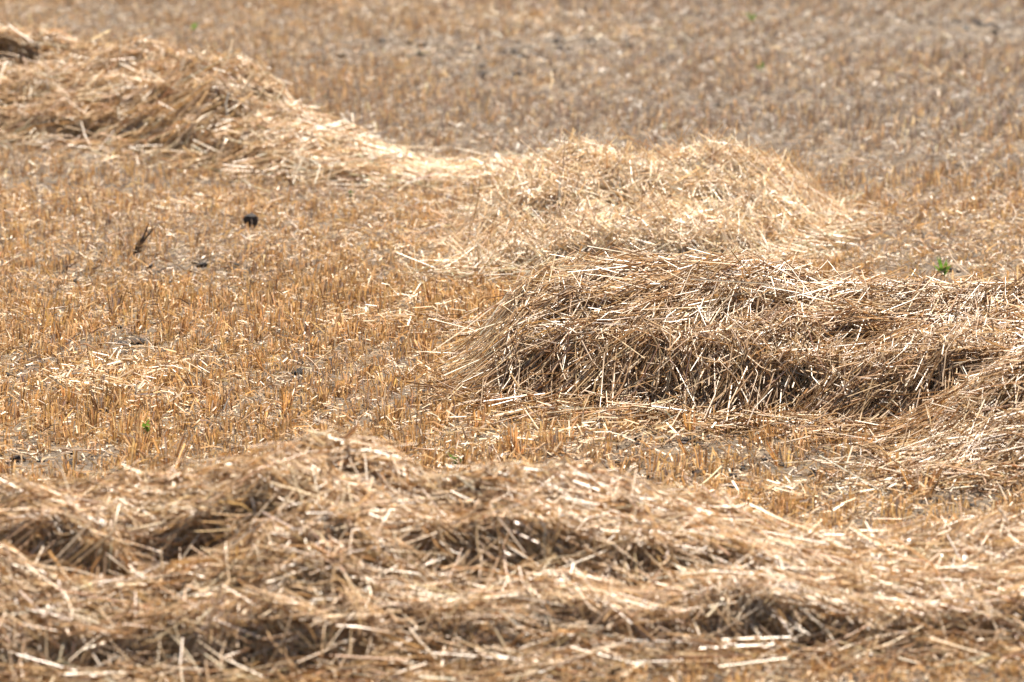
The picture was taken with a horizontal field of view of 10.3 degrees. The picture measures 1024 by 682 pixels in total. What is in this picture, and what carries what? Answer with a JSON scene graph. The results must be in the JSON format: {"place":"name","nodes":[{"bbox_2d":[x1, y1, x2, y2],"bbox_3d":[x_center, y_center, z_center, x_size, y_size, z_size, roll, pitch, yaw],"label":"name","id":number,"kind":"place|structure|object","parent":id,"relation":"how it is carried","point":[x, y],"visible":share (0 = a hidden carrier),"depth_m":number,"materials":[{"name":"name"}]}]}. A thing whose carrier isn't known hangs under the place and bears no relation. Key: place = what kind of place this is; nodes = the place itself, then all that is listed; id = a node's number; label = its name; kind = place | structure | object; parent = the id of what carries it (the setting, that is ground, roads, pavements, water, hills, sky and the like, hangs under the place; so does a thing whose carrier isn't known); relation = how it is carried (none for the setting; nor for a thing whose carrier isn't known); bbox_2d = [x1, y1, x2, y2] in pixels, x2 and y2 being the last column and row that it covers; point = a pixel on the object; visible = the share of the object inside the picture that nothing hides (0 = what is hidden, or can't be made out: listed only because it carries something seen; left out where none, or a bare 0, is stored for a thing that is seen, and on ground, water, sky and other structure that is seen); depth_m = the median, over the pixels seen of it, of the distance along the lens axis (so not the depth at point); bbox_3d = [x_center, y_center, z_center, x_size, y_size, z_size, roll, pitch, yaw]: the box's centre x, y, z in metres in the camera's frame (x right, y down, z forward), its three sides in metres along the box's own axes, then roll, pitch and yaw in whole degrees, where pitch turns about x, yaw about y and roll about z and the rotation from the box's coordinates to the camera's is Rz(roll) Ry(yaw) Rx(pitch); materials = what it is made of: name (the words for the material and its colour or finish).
{"place":"outdoors","nodes":[
{"label":"outdoors","id":0,"kind":"place"},
{"bbox_2d":[0,0,1023,681],"bbox_3d":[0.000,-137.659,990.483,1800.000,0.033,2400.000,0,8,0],"label":"ground","id":1,"kind":"structure","parent":0,"point":[774,98],"depth_m":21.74,"materials":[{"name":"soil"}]},
{"bbox_2d":[0,459,4,476],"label":"stubble tuft","id":2,"kind":"object","parent":1,"relation":"on","point":[1,465],"visible":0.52,"depth_m":13.94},
{"bbox_2d":[0,378,15,401],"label":"stubble tuft","id":3,"kind":"object","parent":1,"relation":"on","point":[5,386],"visible":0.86,"depth_m":15.29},
{"bbox_2d":[0,453,15,478],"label":"stubble tuft","id":4,"kind":"object","parent":1,"relation":"on","point":[13,467],"visible":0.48,"depth_m":13.96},
{"bbox_2d":[10,455,25,461],"bbox_3d":[-1.241,0.298,14.275,0.044,0.024,0.026,-1,8,-4],"label":"soil clod","id":5,"kind":"object","parent":1,"relation":"on","point":[18,457],"visible":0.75,"depth_m":14.27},
{"bbox_2d":[0,209,45,213],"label":"loose straw","id":6,"kind":"object","parent":1,"relation":"on","point":[18,210],"visible":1,"depth_m":19.25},
{"bbox_2d":[7,426,41,452],"bbox_3d":[-1.236,0.246,14.370,0.024,0.011,0.141,8,-24,43],"label":"loose straw","id":7,"kind":"object","parent":1,"relation":"on","point":[24,439],"visible":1,"depth_m":14.38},
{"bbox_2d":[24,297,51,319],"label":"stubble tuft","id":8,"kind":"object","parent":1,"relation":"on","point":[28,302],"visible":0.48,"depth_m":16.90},
{"bbox_2d":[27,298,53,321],"bbox_3d":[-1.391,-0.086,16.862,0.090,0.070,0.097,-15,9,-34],"label":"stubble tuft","id":9,"kind":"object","parent":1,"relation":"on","point":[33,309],"visible":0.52,"depth_m":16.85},
{"bbox_2d":[48,322,61,340],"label":"stubble tuft","id":10,"kind":"object","parent":1,"relation":"on","point":[54,326],"visible":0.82,"depth_m":16.35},
{"bbox_2d":[46,393,66,415],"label":"stubble tuft","id":11,"kind":"object","parent":1,"relation":"on","point":[63,403],"visible":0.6,"depth_m":15.05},
{"bbox_2d":[49,306,76,324],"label":"stubble tuft","id":12,"kind":"object","parent":1,"relation":"on","point":[68,313],"visible":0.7,"depth_m":16.74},
{"bbox_2d":[60,380,75,407],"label":"stubble tuft","id":13,"kind":"object","parent":1,"relation":"on","point":[68,396],"visible":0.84,"depth_m":15.15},
{"bbox_2d":[54,450,84,478],"bbox_3d":[-1.092,0.309,13.980,0.058,0.073,0.065,-6,10,27],"label":"stubble tuft","id":14,"kind":"object","parent":1,"relation":"on","point":[65,465],"visible":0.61,"depth_m":13.98,"materials":[{"name":"plant"}]},
{"bbox_2d":[58,447,95,450],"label":"loose straw","id":15,"kind":"object","parent":1,"relation":"on","point":[78,449],"visible":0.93,"depth_m":14.20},
{"bbox_2d":[83,313,102,330],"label":"stubble tuft","id":16,"kind":"object","parent":1,"relation":"on","point":[94,322],"visible":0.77,"depth_m":16.62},
{"bbox_2d":[87,351,106,375],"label":"stubble tuft","id":17,"kind":"object","parent":1,"relation":"on","point":[90,360],"visible":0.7,"depth_m":15.71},
{"bbox_2d":[83,385,124,411],"bbox_3d":[-1.072,0.158,15.146,0.124,0.070,0.122,4,9,26],"label":"stubble tuft","id":18,"kind":"object","parent":1,"relation":"on","point":[98,400],"visible":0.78,"depth_m":15.14,"materials":[{"name":"plant"}]},
{"bbox_2d":[101,355,123,376],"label":"stubble tuft","id":19,"kind":"object","parent":1,"relation":"on","point":[108,371],"visible":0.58,"depth_m":15.73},
{"bbox_2d":[102,290,129,316],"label":"stubble tuft","id":20,"kind":"object","parent":1,"relation":"on","point":[112,303],"visible":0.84,"depth_m":16.93,"materials":[{"name":"plant"}]},
{"bbox_2d":[98,343,136,349],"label":"loose straw","id":21,"kind":"object","parent":1,"relation":"on","point":[116,343],"visible":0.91,"depth_m":16.21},
{"bbox_2d":[107,230,130,243],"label":"loose straw","id":22,"kind":"object","parent":1,"relation":"on","point":[109,235],"visible":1,"depth_m":18.50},
{"bbox_2d":[117,300,147,326],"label":"stubble tuft","id":23,"kind":"object","parent":1,"relation":"on","point":[143,310],"visible":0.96,"depth_m":16.71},
{"bbox_2d":[115,423,150,453],"bbox_3d":[-0.958,0.258,14.409,0.099,0.076,0.091,1,23,14],"label":"stubble tuft","id":24,"kind":"object","parent":1,"relation":"on","point":[129,440],"visible":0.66,"depth_m":14.41,"materials":[{"name":"plant"}]},
{"bbox_2d":[129,441,143,467],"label":"stubble tuft","id":25,"kind":"object","parent":1,"relation":"on","point":[134,445],"visible":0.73,"depth_m":14.12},
{"bbox_2d":[131,338,145,344],"bbox_3d":[-1.079,0.002,16.416,0.044,0.021,0.041,0,8,0],"label":"soil clod","id":26,"kind":"object","parent":1,"relation":"on","point":[141,340],"visible":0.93,"depth_m":16.41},
{"bbox_2d":[126,432,153,451],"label":"stubble tuft","id":27,"kind":"object","parent":1,"relation":"on","point":[144,439],"visible":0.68,"depth_m":14.45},
{"bbox_2d":[134,307,148,328],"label":"stubble tuft","id":28,"kind":"object","parent":1,"relation":"on","point":[145,318],"visible":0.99,"depth_m":16.66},
{"bbox_2d":[134,221,157,253],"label":"dead plant stalk","id":29,"kind":"object","parent":1,"relation":"on","point":[142,240],"visible":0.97,"depth_m":18.37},
{"bbox_2d":[142,419,149,432],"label":"green weed","id":30,"kind":"object","parent":1,"relation":"on","point":[145,426],"visible":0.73,"depth_m":14.73,"materials":[{"name":"green plant"}]},
{"bbox_2d":[133,365,165,389],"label":"stubble tuft","id":31,"kind":"object","parent":1,"relation":"on","point":[151,376],"visible":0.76,"depth_m":15.45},
{"bbox_2d":[144,340,156,358],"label":"stubble tuft","id":32,"kind":"object","parent":1,"relation":"on","point":[145,344],"visible":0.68,"depth_m":16.13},
{"bbox_2d":[156,310,174,325],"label":"stubble tuft","id":33,"kind":"object","parent":1,"relation":"on","point":[159,314],"visible":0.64,"depth_m":16.71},
{"bbox_2d":[157,301,175,321],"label":"stubble tuft","id":34,"kind":"object","parent":1,"relation":"on","point":[168,310],"visible":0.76,"depth_m":16.79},
{"bbox_2d":[167,400,176,415],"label":"stubble tuft","id":35,"kind":"object","parent":1,"relation":"on","point":[174,411],"visible":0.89,"depth_m":15.07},
{"bbox_2d":[152,434,194,470],"bbox_3d":[-0.841,0.280,14.141,0.089,0.088,0.108,11,15,29],"label":"stubble tuft","id":36,"kind":"object","parent":1,"relation":"on","point":[170,452],"visible":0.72,"depth_m":14.15,"materials":[{"name":"plant"}]},
{"bbox_2d":[184,300,202,318],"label":"stubble tuft","id":37,"kind":"object","parent":1,"relation":"on","point":[189,312],"visible":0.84,"depth_m":16.88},
{"bbox_2d":[175,365,212,394],"bbox_3d":[-0.869,0.113,15.403,0.079,0.092,0.098,5,9,32],"label":"stubble tuft","id":38,"kind":"object","parent":1,"relation":"on","point":[188,378],"visible":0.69,"depth_m":15.41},
{"bbox_2d":[194,293,207,309],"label":"stubble tuft","id":39,"kind":"object","parent":1,"relation":"on","point":[202,301],"visible":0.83,"depth_m":17.05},
{"bbox_2d":[196,262,207,267],"bbox_3d":[-0.985,-0.239,18.109,0.040,0.026,0.041,7,11,42],"label":"soil clod","id":40,"kind":"object","parent":1,"relation":"on","point":[205,264],"visible":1,"depth_m":18.10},
{"bbox_2d":[195,396,218,416],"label":"stubble tuft","id":41,"kind":"object","parent":1,"relation":"on","point":[212,406],"visible":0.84,"depth_m":15.04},
{"bbox_2d":[206,390,218,411],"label":"stubble tuft","id":42,"kind":"object","parent":1,"relation":"on","point":[211,398],"visible":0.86,"depth_m":15.11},
{"bbox_2d":[201,349,246,356],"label":"loose straw","id":43,"kind":"object","parent":1,"relation":"on","point":[225,355],"visible":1,"depth_m":16.02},
{"bbox_2d":[237,302,255,322],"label":"stubble tuft","id":44,"kind":"object","parent":1,"relation":"on","point":[246,310],"visible":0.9,"depth_m":16.82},
{"bbox_2d":[243,213,258,227],"bbox_3d":[-0.875,-0.405,19.071,0.051,0.048,0.054,3,8,18],"label":"soil clod","id":45,"kind":"object","parent":1,"relation":"on","point":[249,217],"visible":1,"depth_m":19.05,"materials":[{"name":"soil"}]},
{"bbox_2d":[248,301,266,325],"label":"stubble tuft","id":46,"kind":"object","parent":1,"relation":"on","point":[259,312],"visible":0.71,"depth_m":16.72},
{"bbox_2d":[242,363,274,389],"bbox_3d":[-0.716,0.123,15.428,0.190,0.010,0.008,-43,18,-8],"label":"loose straw","id":47,"kind":"object","parent":1,"relation":"on","point":[260,374],"visible":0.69,"depth_m":15.43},
{"bbox_2d":[247,399,277,422],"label":"stubble tuft","id":48,"kind":"object","parent":1,"relation":"on","point":[266,413],"visible":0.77,"depth_m":14.93,"materials":[{"name":"plant"}]},
{"bbox_2d":[252,346,278,371],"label":"stubble tuft","id":49,"kind":"object","parent":1,"relation":"on","point":[259,363],"visible":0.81,"depth_m":15.83,"materials":[{"name":"plant"}]},
{"bbox_2d":[0,8,543,190],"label":"straw windrow","id":50,"kind":"object","parent":1,"relation":"on","point":[167,97],"visible":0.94,"depth_m":21.38,"materials":[{"name":"plant"}]},
{"bbox_2d":[265,434,296,452],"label":"stubble tuft","id":51,"kind":"object","parent":1,"relation":"on","point":[284,445],"visible":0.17,"depth_m":14.29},
{"bbox_2d":[281,387,296,413],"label":"stubble tuft","id":52,"kind":"object","parent":1,"relation":"on","point":[287,401],"visible":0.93,"depth_m":15.04,"materials":[{"name":"plant"}]},
{"bbox_2d":[292,370,304,376],"bbox_3d":[-0.592,0.093,15.756,0.036,0.025,0.039,-7,11,-41],"label":"soil clod","id":53,"kind":"object","parent":1,"relation":"on","point":[299,374],"visible":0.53,"depth_m":15.74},
{"bbox_2d":[284,298,313,319],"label":"stubble tuft","id":54,"kind":"object","parent":1,"relation":"on","point":[293,311],"visible":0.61,"depth_m":16.88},
{"bbox_2d":[303,334,317,349],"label":"stubble tuft","id":55,"kind":"object","parent":1,"relation":"on","point":[310,339],"visible":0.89,"depth_m":16.20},
{"bbox_2d":[323,216,354,224],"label":"loose straw","id":56,"kind":"object","parent":1,"relation":"on","point":[339,220],"visible":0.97,"depth_m":18.92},
{"bbox_2d":[337,317,359,342],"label":"stubble tuft","id":57,"kind":"object","parent":1,"relation":"on","point":[353,336],"visible":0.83,"depth_m":16.43,"materials":[{"name":"plant"}]},
{"bbox_2d":[376,38,386,42],"bbox_3d":[-0.598,-1.373,26.096,0.052,0.032,0.045,-6,10,-35],"label":"soil clod","id":58,"kind":"object","parent":1,"relation":"on","point":[381,40],"visible":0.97,"depth_m":26.08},
{"bbox_2d":[377,365,397,389],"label":"stubble tuft","id":59,"kind":"object","parent":1,"relation":"on","point":[395,374],"visible":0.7,"depth_m":15.46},
{"bbox_2d":[374,399,401,423],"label":"stubble tuft","id":60,"kind":"object","parent":1,"relation":"on","point":[384,406],"visible":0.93,"depth_m":14.92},
{"bbox_2d":[392,397,405,414],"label":"stubble tuft","id":61,"kind":"object","parent":1,"relation":"on","point":[404,399],"visible":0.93,"depth_m":14.95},
{"bbox_2d":[414,337,437,359],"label":"stubble tuft","id":62,"kind":"object","parent":1,"relation":"on","point":[425,344],"visible":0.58,"depth_m":16.07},
{"bbox_2d":[414,332,442,334],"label":"loose straw","id":63,"kind":"object","parent":1,"relation":"on","point":[428,333],"visible":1,"depth_m":16.15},
{"bbox_2d":[422,280,439,301],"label":"stubble tuft","id":64,"kind":"object","parent":1,"relation":"on","point":[426,289],"visible":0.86,"depth_m":17.12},
{"bbox_2d":[422,348,442,369],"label":"stubble tuft","id":65,"kind":"object","parent":1,"relation":"on","point":[432,356],"visible":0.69,"depth_m":15.87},
{"bbox_2d":[440,336,456,354],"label":"stubble tuft","id":66,"kind":"object","parent":1,"relation":"on","point":[448,343],"visible":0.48,"depth_m":16.20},
{"bbox_2d":[442,401,463,420],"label":"stubble tuft","id":67,"kind":"object","parent":1,"relation":"on","point":[455,418],"visible":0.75,"depth_m":14.98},
{"bbox_2d":[447,452,461,465],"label":"green weed","id":68,"kind":"object","parent":1,"relation":"on","point":[455,462],"visible":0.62,"depth_m":14.28,"materials":[{"name":"green plant"}]},
{"bbox_2d":[461,453,474,464],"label":"stubble tuft","id":69,"kind":"object","parent":1,"relation":"on","point":[463,457],"visible":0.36,"depth_m":14.21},
{"bbox_2d":[472,405,485,434],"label":"stubble tuft","id":70,"kind":"object","parent":1,"relation":"on","point":[480,421],"visible":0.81,"depth_m":14.75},
{"bbox_2d":[491,285,503,306],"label":"stubble tuft","id":71,"kind":"object","parent":1,"relation":"on","point":[497,291],"visible":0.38,"depth_m":16.99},
{"bbox_2d":[499,425,523,457],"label":"stubble tuft","id":72,"kind":"object","parent":1,"relation":"on","point":[513,436],"visible":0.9,"depth_m":14.41,"materials":[{"name":"plant"}]},
{"bbox_2d":[0,0,1023,681],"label":"wheat stubble","id":73,"kind":"object","parent":1,"relation":"on","point":[354,292],"visible":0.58,"depth_m":19.26,"materials":[{"name":"plant"}]},
{"bbox_2d":[0,418,1023,681],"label":"straw windrow","id":74,"kind":"object","parent":1,"relation":"on","point":[312,544],"visible":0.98,"depth_m":11.89,"materials":[{"name":"plant"}]},
{"bbox_2d":[318,423,359,449],"bbox_3d":[-0.367,0.209,12.233,0.108,0.015,0.028,-35,-1,15],"label":"loose straw","id":75,"kind":"object","parent":74,"relation":"on","point":[351,432],"visible":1,"depth_m":12.24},
{"bbox_2d":[0,128,1023,681],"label":"scattered straw","id":76,"kind":"object","parent":1,"relation":"on","point":[702,644],"visible":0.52,"depth_m":11.72,"materials":[{"name":"plant"}]},
{"bbox_2d":[0,0,1023,523],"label":"chaff trails","id":77,"kind":"object","parent":1,"relation":"on","point":[370,320],"visible":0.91,"depth_m":15.62,"materials":[{"name":"plant"}]},
{"bbox_2d":[517,430,529,454],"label":"stubble tuft","id":78,"kind":"object","parent":1,"relation":"on","point":[525,441],"visible":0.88,"depth_m":14.44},
{"bbox_2d":[518,404,556,418],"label":"loose straw","id":79,"kind":"object","parent":1,"relation":"on","point":[536,411],"visible":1,"depth_m":14.77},
{"bbox_2d":[520,415,556,444],"bbox_3d":[0.071,0.234,14.604,0.072,0.081,0.076,7,10,39],"label":"stubble tuft","id":80,"kind":"object","parent":1,"relation":"on","point":[546,424],"visible":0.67,"depth_m":14.60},
{"bbox_2d":[600,432,612,455],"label":"stubble tuft","id":81,"kind":"object","parent":1,"relation":"on","point":[611,443],"visible":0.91,"depth_m":14.41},
{"bbox_2d":[600,456,630,476],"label":"stubble tuft","id":82,"kind":"object","parent":1,"relation":"on","point":[621,466],"visible":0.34,"depth_m":14.07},
{"bbox_2d":[413,115,894,280],"bbox_3d":[0.467,-0.453,18.602,1.645,0.529,2.020,0,8,0],"label":"straw windrow","id":83,"kind":"object","parent":1,"relation":"on","point":[712,196],"visible":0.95,"depth_m":18.37,"materials":[{"name":"plant"}]},
{"bbox_2d":[644,449,670,477],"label":"stubble tuft","id":84,"kind":"object","parent":1,"relation":"on","point":[656,462],"visible":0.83,"depth_m":14.08,"materials":[{"name":"plant"}]},
{"bbox_2d":[671,473,699,497],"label":"stubble tuft","id":85,"kind":"object","parent":1,"relation":"on","point":[683,482],"visible":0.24,"depth_m":13.59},
{"bbox_2d":[681,437,694,443],"bbox_3d":[0.452,0.257,14.615,0.040,0.022,0.033,-3,9,-21],"label":"soil clod","id":86,"kind":"object","parent":1,"relation":"on","point":[685,440],"visible":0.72,"depth_m":14.60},
{"bbox_2d":[682,408,695,436],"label":"stubble tuft","id":87,"kind":"object","parent":1,"relation":"on","point":[689,426],"visible":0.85,"depth_m":14.65,"materials":[{"name":"plant"}]},
{"bbox_2d":[676,435,703,455],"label":"stubble tuft","id":88,"kind":"object","parent":1,"relation":"on","point":[682,447],"visible":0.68,"depth_m":14.36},
{"bbox_2d":[672,466,721,487],"bbox_3d":[0.460,0.334,13.760,0.028,0.023,0.277,4,9,27],"label":"loose straw","id":89,"kind":"object","parent":1,"relation":"on","point":[706,480],"visible":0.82,"depth_m":13.80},
{"bbox_2d":[693,446,713,473],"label":"stubble tuft","id":90,"kind":"object","parent":1,"relation":"on","point":[699,461],"visible":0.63,"depth_m":14.11,"materials":[{"name":"plant"}]},
{"bbox_2d":[693,477,722,494],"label":"stubble tuft","id":91,"kind":"object","parent":1,"relation":"on","point":[708,487],"visible":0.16,"depth_m":13.76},
{"bbox_2d":[394,240,1023,441],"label":"straw windrow","id":92,"kind":"object","parent":1,"relation":"on","point":[730,330],"visible":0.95,"depth_m":15.13,"materials":[{"name":"plant"}]},
{"bbox_2d":[778,412,832,426],"bbox_3d":[0.756,0.200,14.657,0.155,0.010,0.012,15,13,23],"label":"loose straw","id":93,"kind":"object","parent":92,"relation":"on","point":[801,416],"visible":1,"depth_m":14.66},
{"bbox_2d":[685,422,740,425],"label":"loose straw","id":94,"kind":"object","parent":1,"relation":"on","point":[709,425],"visible":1,"depth_m":14.60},
{"bbox_2d":[711,443,732,465],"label":"stubble tuft","id":95,"kind":"object","parent":1,"relation":"on","point":[714,453],"visible":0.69,"depth_m":14.25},
{"bbox_2d":[750,457,760,476],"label":"stubble tuft","id":96,"kind":"object","parent":1,"relation":"on","point":[755,468],"visible":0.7,"depth_m":14.10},
{"bbox_2d":[746,405,765,431],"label":"stubble tuft","id":97,"kind":"object","parent":1,"relation":"on","point":[759,421],"visible":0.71,"depth_m":14.75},
{"bbox_2d":[747,475,778,492],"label":"loose straw","id":98,"kind":"object","parent":1,"relation":"on","point":[763,480],"visible":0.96,"depth_m":13.66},
{"bbox_2d":[768,438,784,453],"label":"stubble tuft","id":99,"kind":"object","parent":1,"relation":"on","point":[776,448],"visible":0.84,"depth_m":14.46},
{"bbox_2d":[771,486,786,501],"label":"stubble tuft","id":100,"kind":"object","parent":1,"relation":"on","point":[777,492],"visible":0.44,"depth_m":13.66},
{"bbox_2d":[766,437,795,466],"bbox_3d":[0.670,0.282,14.243,0.071,0.076,0.058,-2,8,-11],"label":"stubble tuft","id":101,"kind":"object","parent":1,"relation":"on","point":[772,454],"visible":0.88,"depth_m":14.25,"materials":[{"name":"plant"}]},
{"bbox_2d":[779,492,793,512],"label":"stubble tuft","id":102,"kind":"object","parent":1,"relation":"on","point":[786,498],"visible":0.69,"depth_m":13.52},
{"bbox_2d":[822,426,851,450],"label":"stubble tuft","id":103,"kind":"object","parent":1,"relation":"on","point":[836,434],"visible":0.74,"depth_m":14.50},
{"bbox_2d":[849,157,885,172],"bbox_3d":[1.297,-0.643,20.688,0.152,0.013,0.030,22,3,-13],"label":"loose straw","id":104,"kind":"object","parent":1,"relation":"on","point":[867,162],"visible":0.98,"depth_m":20.68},
{"bbox_2d":[855,224,898,243],"bbox_3d":[1.194,-0.354,18.661,0.150,0.012,0.080,-31,14,-8],"label":"loose straw","id":105,"kind":"object","parent":1,"relation":"on","point":[877,234],"visible":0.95,"depth_m":18.64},
{"bbox_2d":[886,450,899,475],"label":"stubble tuft","id":106,"kind":"object","parent":1,"relation":"on","point":[896,455],"visible":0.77,"depth_m":14.03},
{"bbox_2d":[810,332,1023,492],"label":"straw windrow","id":107,"kind":"object","parent":1,"relation":"on","point":[981,414],"visible":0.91,"depth_m":14.29,"materials":[{"name":"plant"}]},
{"bbox_2d":[900,467,945,499],"bbox_3d":[0.995,0.349,13.766,0.110,0.080,0.090,-9,18,-26],"label":"stubble tuft","id":108,"kind":"object","parent":1,"relation":"on","point":[931,482],"visible":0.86,"depth_m":13.77,"materials":[{"name":"plant"}]},
{"bbox_2d":[917,246,954,249],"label":"loose straw","id":109,"kind":"object","parent":1,"relation":"on","point":[936,247],"visible":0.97,"depth_m":18.43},
{"bbox_2d":[933,256,950,275],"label":"green weed","id":110,"kind":"object","parent":1,"relation":"on","point":[941,266],"visible":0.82,"depth_m":17.90,"materials":[{"name":"green plant"}]},
{"bbox_2d":[948,249,984,283],"bbox_3d":[1.410,-0.228,17.729,0.026,0.010,0.178,-8,44,-47],"label":"loose straw","id":111,"kind":"object","parent":1,"relation":"on","point":[959,266],"visible":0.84,"depth_m":17.73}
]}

